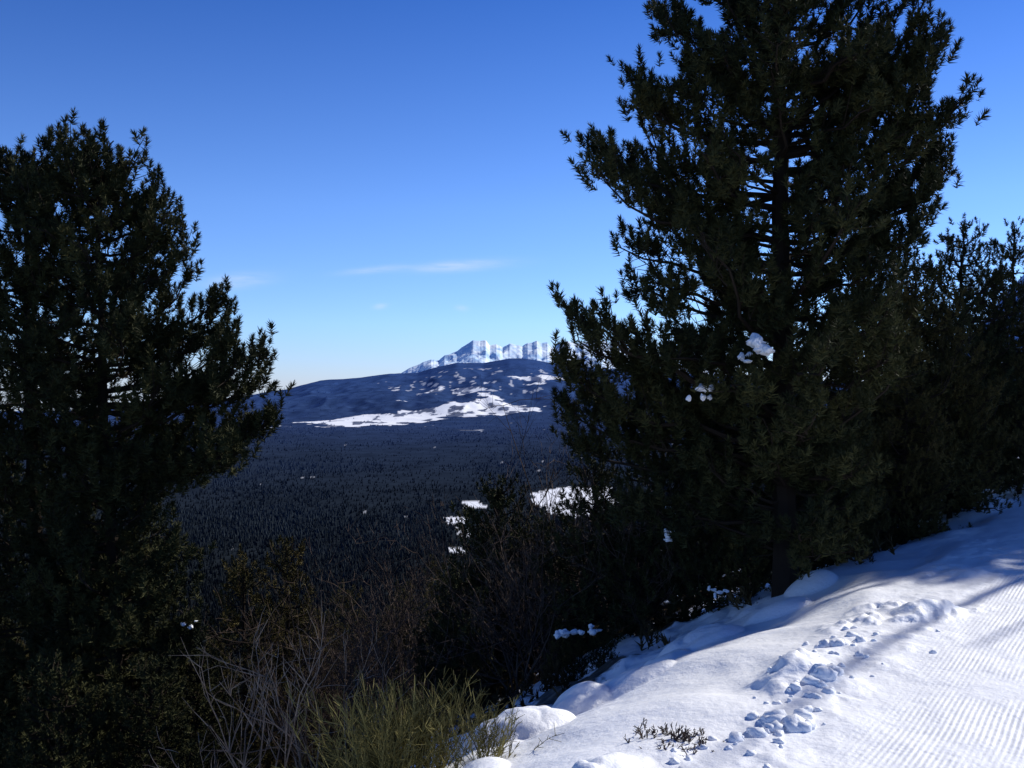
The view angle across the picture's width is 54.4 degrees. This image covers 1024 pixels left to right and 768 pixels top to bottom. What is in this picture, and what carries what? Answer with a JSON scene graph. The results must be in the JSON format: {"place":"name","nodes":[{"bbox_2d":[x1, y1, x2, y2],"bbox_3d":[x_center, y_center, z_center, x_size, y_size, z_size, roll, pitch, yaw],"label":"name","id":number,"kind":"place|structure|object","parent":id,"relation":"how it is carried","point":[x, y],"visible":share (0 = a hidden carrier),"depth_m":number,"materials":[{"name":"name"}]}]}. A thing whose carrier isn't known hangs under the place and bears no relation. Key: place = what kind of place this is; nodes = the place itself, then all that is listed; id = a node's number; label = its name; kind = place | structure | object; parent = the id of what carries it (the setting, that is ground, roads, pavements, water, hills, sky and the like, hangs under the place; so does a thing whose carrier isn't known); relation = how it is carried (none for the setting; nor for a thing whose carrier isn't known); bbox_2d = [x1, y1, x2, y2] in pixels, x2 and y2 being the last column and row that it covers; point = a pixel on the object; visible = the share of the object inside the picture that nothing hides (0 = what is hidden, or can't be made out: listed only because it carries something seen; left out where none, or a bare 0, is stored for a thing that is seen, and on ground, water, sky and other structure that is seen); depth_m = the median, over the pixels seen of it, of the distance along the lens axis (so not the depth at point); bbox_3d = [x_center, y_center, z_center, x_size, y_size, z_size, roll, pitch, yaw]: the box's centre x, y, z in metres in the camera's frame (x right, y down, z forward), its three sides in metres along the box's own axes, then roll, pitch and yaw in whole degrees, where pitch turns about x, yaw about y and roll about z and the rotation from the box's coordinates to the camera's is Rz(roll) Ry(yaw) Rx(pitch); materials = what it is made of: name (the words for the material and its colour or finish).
{"place":"outdoors","nodes":[
{"label":"outdoors","id":0,"kind":"place"},
{"bbox_2d":[180,333,774,638],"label":"snow on branches","id":1,"kind":"structure","parent":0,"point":[757,343],"depth_m":8.65,"materials":[{"name":"white snow"}]},
{"bbox_2d":[0,358,1023,767],"bbox_3d":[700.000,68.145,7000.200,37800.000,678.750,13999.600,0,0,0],"label":"snowy ground terrain","id":2,"kind":"structure","parent":0,"point":[956,700],"depth_m":7.32,"materials":[{"name":"white snow"}]},
{"bbox_2d":[0,617,76,760],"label":"young pine","id":3,"kind":"object","parent":2,"relation":"on","point":[27,658],"visible":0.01,"depth_m":14.96,"materials":[{"name":"green plant"}]},
{"bbox_2d":[0,649,117,767],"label":"young pine","id":4,"kind":"object","parent":2,"relation":"on","point":[69,724],"visible":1,"depth_m":9.17,"materials":[{"name":"green plant"}]},
{"bbox_2d":[0,106,134,767],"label":"pine tree","id":5,"kind":"object","parent":2,"relation":"on","point":[19,500],"visible":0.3,"depth_m":10.54,"materials":[{"name":"green plant"}]},
{"bbox_2d":[0,117,295,767],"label":"pine tree","id":6,"kind":"object","parent":2,"relation":"on","point":[167,459],"visible":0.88,"depth_m":10.21,"materials":[{"name":"green plant"}]},
{"bbox_2d":[87,647,218,767],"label":"young pine","id":7,"kind":"object","parent":2,"relation":"on","point":[149,722],"visible":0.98,"depth_m":9.51,"materials":[{"name":"green plant"}]},
{"bbox_2d":[141,645,256,767],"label":"young pine","id":8,"kind":"object","parent":2,"relation":"on","point":[206,711],"visible":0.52,"depth_m":11.48,"materials":[{"name":"green plant"}]},
{"bbox_2d":[175,627,253,767],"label":"young pine","id":9,"kind":"object","parent":2,"relation":"on","point":[216,645],"visible":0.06,"depth_m":17.04,"materials":[{"name":"green plant"}]},
{"bbox_2d":[145,718,289,767],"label":"bare sapling","id":10,"kind":"object","parent":2,"relation":"on","point":[269,739],"visible":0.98,"depth_m":5.62,"materials":[{"name":"brown plant"}]},
{"bbox_2d":[184,543,302,767],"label":"young pine","id":11,"kind":"object","parent":2,"relation":"on","point":[239,586],"visible":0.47,"depth_m":14.12,"materials":[{"name":"green plant"}]},
{"bbox_2d":[168,597,324,767],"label":"bare sapling","id":12,"kind":"object","parent":2,"relation":"on","point":[298,751],"visible":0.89,"depth_m":6.06,"materials":[{"name":"brown plant"}]},
{"bbox_2d":[181,606,353,767],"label":"bare sapling","id":13,"kind":"object","parent":2,"relation":"on","point":[260,723],"visible":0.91,"depth_m":5.81,"materials":[{"name":"brown plant"}]},
{"bbox_2d":[0,554,540,766],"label":"slope forest","id":14,"kind":"object","parent":2,"relation":"on","point":[431,584],"visible":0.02,"depth_m":33.96,"materials":[{"name":"green plant"}]},
{"bbox_2d":[187,577,382,765],"bbox_3d":[-2.714,3.776,12.583,2.478,2.966,2.958,0,0,-32],"label":"bare shrub","id":15,"kind":"object","parent":2,"relation":"on","point":[311,685],"visible":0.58,"depth_m":12.42,"materials":[{"name":"brown plant"}]},
{"bbox_2d":[233,534,340,763],"bbox_3d":[-3.454,4.383,14.965,1.713,4.291,1.882,0,0,0],"label":"young pine","id":16,"kind":"object","parent":2,"relation":"on","point":[286,555],"visible":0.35,"depth_m":14.91,"materials":[{"name":"green plant"}]},
{"bbox_2d":[172,535,472,737],"bbox_3d":[-1.876,3.433,13.000,4.922,2.985,2.696,0,0,-30],"label":"bare shrub","id":17,"kind":"object","parent":2,"relation":"on","point":[340,634],"visible":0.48,"depth_m":13.07,"materials":[{"name":"brown plant"}]},
{"bbox_2d":[291,608,361,741],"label":"young pine","id":18,"kind":"object","parent":2,"relation":"on","point":[323,623],"visible":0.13,"depth_m":18.94,"materials":[{"name":"green plant"}]},
{"bbox_2d":[255,577,412,754],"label":"bare shrub","id":19,"kind":"object","parent":2,"relation":"on","point":[334,692],"visible":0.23,"depth_m":14.76,"materials":[{"name":"brown plant"}]},
{"bbox_2d":[246,513,486,719],"bbox_3d":[-1.760,3.343,14.106,3.736,3.240,2.929,0,0,-40],"label":"bare shrub","id":20,"kind":"object","parent":2,"relation":"on","point":[415,607],"visible":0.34,"depth_m":13.78,"materials":[{"name":"brown plant"}]},
{"bbox_2d":[271,667,465,767],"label":"broom shrub","id":21,"kind":"object","parent":2,"relation":"on","point":[364,760],"visible":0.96,"depth_m":5.23,"materials":[{"name":"green plant"}]},
{"bbox_2d":[325,629,420,766],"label":"bare sapling","id":22,"kind":"object","parent":2,"relation":"on","point":[361,683],"visible":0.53,"depth_m":6.96,"materials":[{"name":"brown plant"}]},
{"bbox_2d":[296,537,460,734],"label":"bare shrub","id":23,"kind":"object","parent":2,"relation":"on","point":[349,678],"visible":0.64,"depth_m":11.55,"materials":[{"name":"brown plant"}]},
{"bbox_2d":[366,594,439,716],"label":"young pine","id":24,"kind":"object","parent":2,"relation":"on","point":[397,665],"visible":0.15,"depth_m":16.88,"materials":[{"name":"green plant"}]},
{"bbox_2d":[339,666,508,767],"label":"broom shrub","id":25,"kind":"object","parent":2,"relation":"on","point":[444,755],"visible":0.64,"depth_m":5.47,"materials":[{"name":"green plant"}]},
{"bbox_2d":[339,507,528,710],"bbox_3d":[-1.030,3.056,12.813,2.744,2.929,2.522,0,0,0],"label":"bare shrub","id":26,"kind":"object","parent":2,"relation":"on","point":[402,600],"visible":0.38,"depth_m":12.93,"materials":[{"name":"brown plant"}]},
{"bbox_2d":[421,618,457,733],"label":"bare sapling","id":27,"kind":"object","parent":2,"relation":"on","point":[435,678],"visible":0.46,"depth_m":8.95,"materials":[{"name":"brown plant"}]},
{"bbox_2d":[0,365,892,766],"bbox_3d":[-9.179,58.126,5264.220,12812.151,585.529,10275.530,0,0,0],"label":"distant conifer forest","id":28,"kind":"object","parent":2,"relation":"on","point":[312,535],"visible":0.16,"depth_m":2074.29,"materials":[{"name":"green plant"}]},
{"bbox_2d":[410,563,512,713],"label":"young pine","id":29,"kind":"object","parent":2,"relation":"on","point":[456,582],"visible":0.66,"depth_m":11.41,"materials":[{"name":"green plant"}]},
{"bbox_2d":[414,472,564,692],"bbox_3d":[-0.167,2.810,12.575,1.806,3.456,1.767,0,0,31],"label":"young pine","id":30,"kind":"object","parent":2,"relation":"on","point":[495,497],"visible":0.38,"depth_m":12.29,"materials":[{"name":"green plant"}]},
{"bbox_2d":[424,693,563,767],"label":"broom shrub","id":31,"kind":"object","parent":2,"relation":"on","point":[500,749],"visible":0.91,"depth_m":5.20,"materials":[{"name":"green plant"}]},
{"bbox_2d":[376,500,611,710],"bbox_3d":[-0.181,2.411,11.146,2.698,2.232,1.793,0,0,0],"label":"bare shrub","id":32,"kind":"object","parent":2,"relation":"on","point":[516,668],"visible":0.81,"depth_m":11.10,"materials":[{"name":"brown plant"}]},
{"bbox_2d":[381,477,640,686],"bbox_3d":[0.085,2.213,11.475,2.948,2.473,2.180,0,0,12],"label":"bare shrub","id":33,"kind":"object","parent":2,"relation":"on","point":[514,627],"visible":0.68,"depth_m":11.29,"materials":[{"name":"brown plant"}]},
{"bbox_2d":[496,519,579,673],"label":"young pine","id":34,"kind":"object","parent":2,"relation":"on","point":[538,546],"visible":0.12,"depth_m":12.36,"materials":[{"name":"green plant"}]},
{"bbox_2d":[459,371,627,625],"bbox_3d":[0.152,1.744,12.562,2.694,3.986,2.929,0,0,35],"label":"bare tree","id":35,"kind":"object","parent":2,"relation":"on","point":[548,485],"visible":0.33,"depth_m":12.62,"materials":[{"name":"brown plant"}]},
{"bbox_2d":[557,634,590,684],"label":"young pine","id":36,"kind":"object","parent":2,"relation":"on","point":[582,665],"visible":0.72,"depth_m":9.67,"materials":[{"name":"green plant"}]},
{"bbox_2d":[528,452,651,652],"bbox_3d":[0.852,2.148,11.342,1.481,2.834,1.449,0,0,-27],"label":"young pine","id":37,"kind":"object","parent":2,"relation":"on","point":[585,606],"visible":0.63,"depth_m":11.16,"materials":[{"name":"green plant"}]},
{"bbox_2d":[586,618,619,671],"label":"young pine","id":38,"kind":"object","parent":2,"relation":"on","point":[606,638],"visible":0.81,"depth_m":9.58,"materials":[{"name":"green plant"}]},
{"bbox_2d":[521,446,704,636],"bbox_3d":[1.354,2.016,12.325,2.480,3.202,3.494,0,0,0],"label":"bare shrub","id":39,"kind":"object","parent":2,"relation":"on","point":[583,543],"visible":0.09,"depth_m":11.96,"materials":[{"name":"brown plant"}]},
{"bbox_2d":[525,443,730,636],"bbox_3d":[1.413,1.658,10.938,2.520,2.516,2.178,0,0,0],"label":"bare shrub","id":40,"kind":"object","parent":2,"relation":"on","point":[647,570],"visible":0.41,"depth_m":10.73,"materials":[{"name":"brown plant"}]},
{"bbox_2d":[261,457,1018,767],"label":"heath undergrowth","id":41,"kind":"object","parent":2,"relation":"on","point":[891,542],"visible":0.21,"depth_m":9.86,"materials":[{"name":"green plant"}]},
{"bbox_2d":[580,412,727,630],"bbox_3d":[1.570,1.778,10.970,1.590,3.111,1.626,0,0,-6],"label":"young pine","id":42,"kind":"object","parent":2,"relation":"on","point":[640,545],"visible":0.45,"depth_m":10.75,"materials":[{"name":"green plant"}]},
{"bbox_2d":[623,717,727,756],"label":"dead twig clump","id":43,"kind":"object","parent":2,"relation":"on","point":[686,734],"visible":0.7,"depth_m":4.62,"materials":[{"name":"plant"}]},
{"bbox_2d":[547,0,991,597],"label":"pine tree","id":44,"kind":"object","parent":2,"relation":"on","point":[851,86],"visible":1,"depth_m":9.10,"materials":[{"name":"green plant"}]},
{"bbox_2d":[716,367,825,588],"bbox_3d":[3.351,1.467,12.427,1.806,3.456,1.767,0,0,4],"label":"young pine","id":45,"kind":"object","parent":2,"relation":"on","point":[770,562],"visible":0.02,"depth_m":12.17,"materials":[{"name":"green plant"}]},
{"bbox_2d":[669,626,939,767],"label":"snow chunks","id":46,"kind":"object","parent":2,"relation":"on","point":[777,722],"visible":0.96,"depth_m":4.86,"materials":[{"name":"white snow"}]},
{"bbox_2d":[797,399,896,563],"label":"young pine","id":47,"kind":"object","parent":2,"relation":"on","point":[866,527],"visible":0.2,"depth_m":10.77,"materials":[{"name":"green plant"}]},
{"bbox_2d":[770,253,994,547],"bbox_3d":[4.446,0.408,12.528,2.838,4.561,2.529,0,0,0],"label":"pine tree","id":48,"kind":"object","parent":2,"relation":"on","point":[944,383],"visible":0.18,"depth_m":11.97,"materials":[{"name":"green plant"}]},
{"bbox_2d":[835,246,1023,522],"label":"pine tree","id":49,"kind":"object","parent":2,"relation":"on","point":[933,333],"visible":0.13,"depth_m":13.15,"materials":[{"name":"green plant"}]},
{"bbox_2d":[898,331,1021,518],"bbox_3d":[5.618,0.715,12.798,1.568,2.828,1.760,0,0,-25],"label":"pine tree","id":50,"kind":"object","parent":2,"relation":"on","point":[999,442],"visible":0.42,"depth_m":12.46,"materials":[{"name":"green plant"}]},
{"bbox_2d":[899,212,1023,498],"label":"pine tree","id":51,"kind":"object","parent":2,"relation":"on","point":[961,277],"visible":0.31,"depth_m":15.24,"materials":[{"name":"green plant"}]},
{"bbox_2d":[923,263,1023,465],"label":"pine tree","id":52,"kind":"object","parent":2,"relation":"on","point":[1019,330],"visible":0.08,"depth_m":16.68,"materials":[{"name":"green plant"}]},
{"bbox_2d":[968,216,1023,459],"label":"pine tree","id":53,"kind":"object","parent":2,"relation":"on","point":[1015,254],"visible":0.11,"depth_m":18.93,"materials":[{"name":"green plant"}]},
{"bbox_2d":[0,0,1023,410],"label":"sky","id":54,"kind":"structure","parent":0,"point":[391,185],"materials":[{"name":"blue"}]},
{"bbox_2d":[402,340,713,374],"bbox_3d":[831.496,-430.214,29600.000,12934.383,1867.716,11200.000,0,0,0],"label":"snowy mountain range","id":55,"kind":"structure","parent":0,"point":[475,351],"depth_m":29769.63,"materials":[{"name":"white snow"}]},
{"bbox_2d":[984,275,1023,348],"bbox_3d":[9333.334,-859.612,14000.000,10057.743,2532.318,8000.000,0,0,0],"label":"snowy mountain range","id":56,"kind":"structure","parent":0,"point":[1022,277],"depth_m":14491.89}
]}

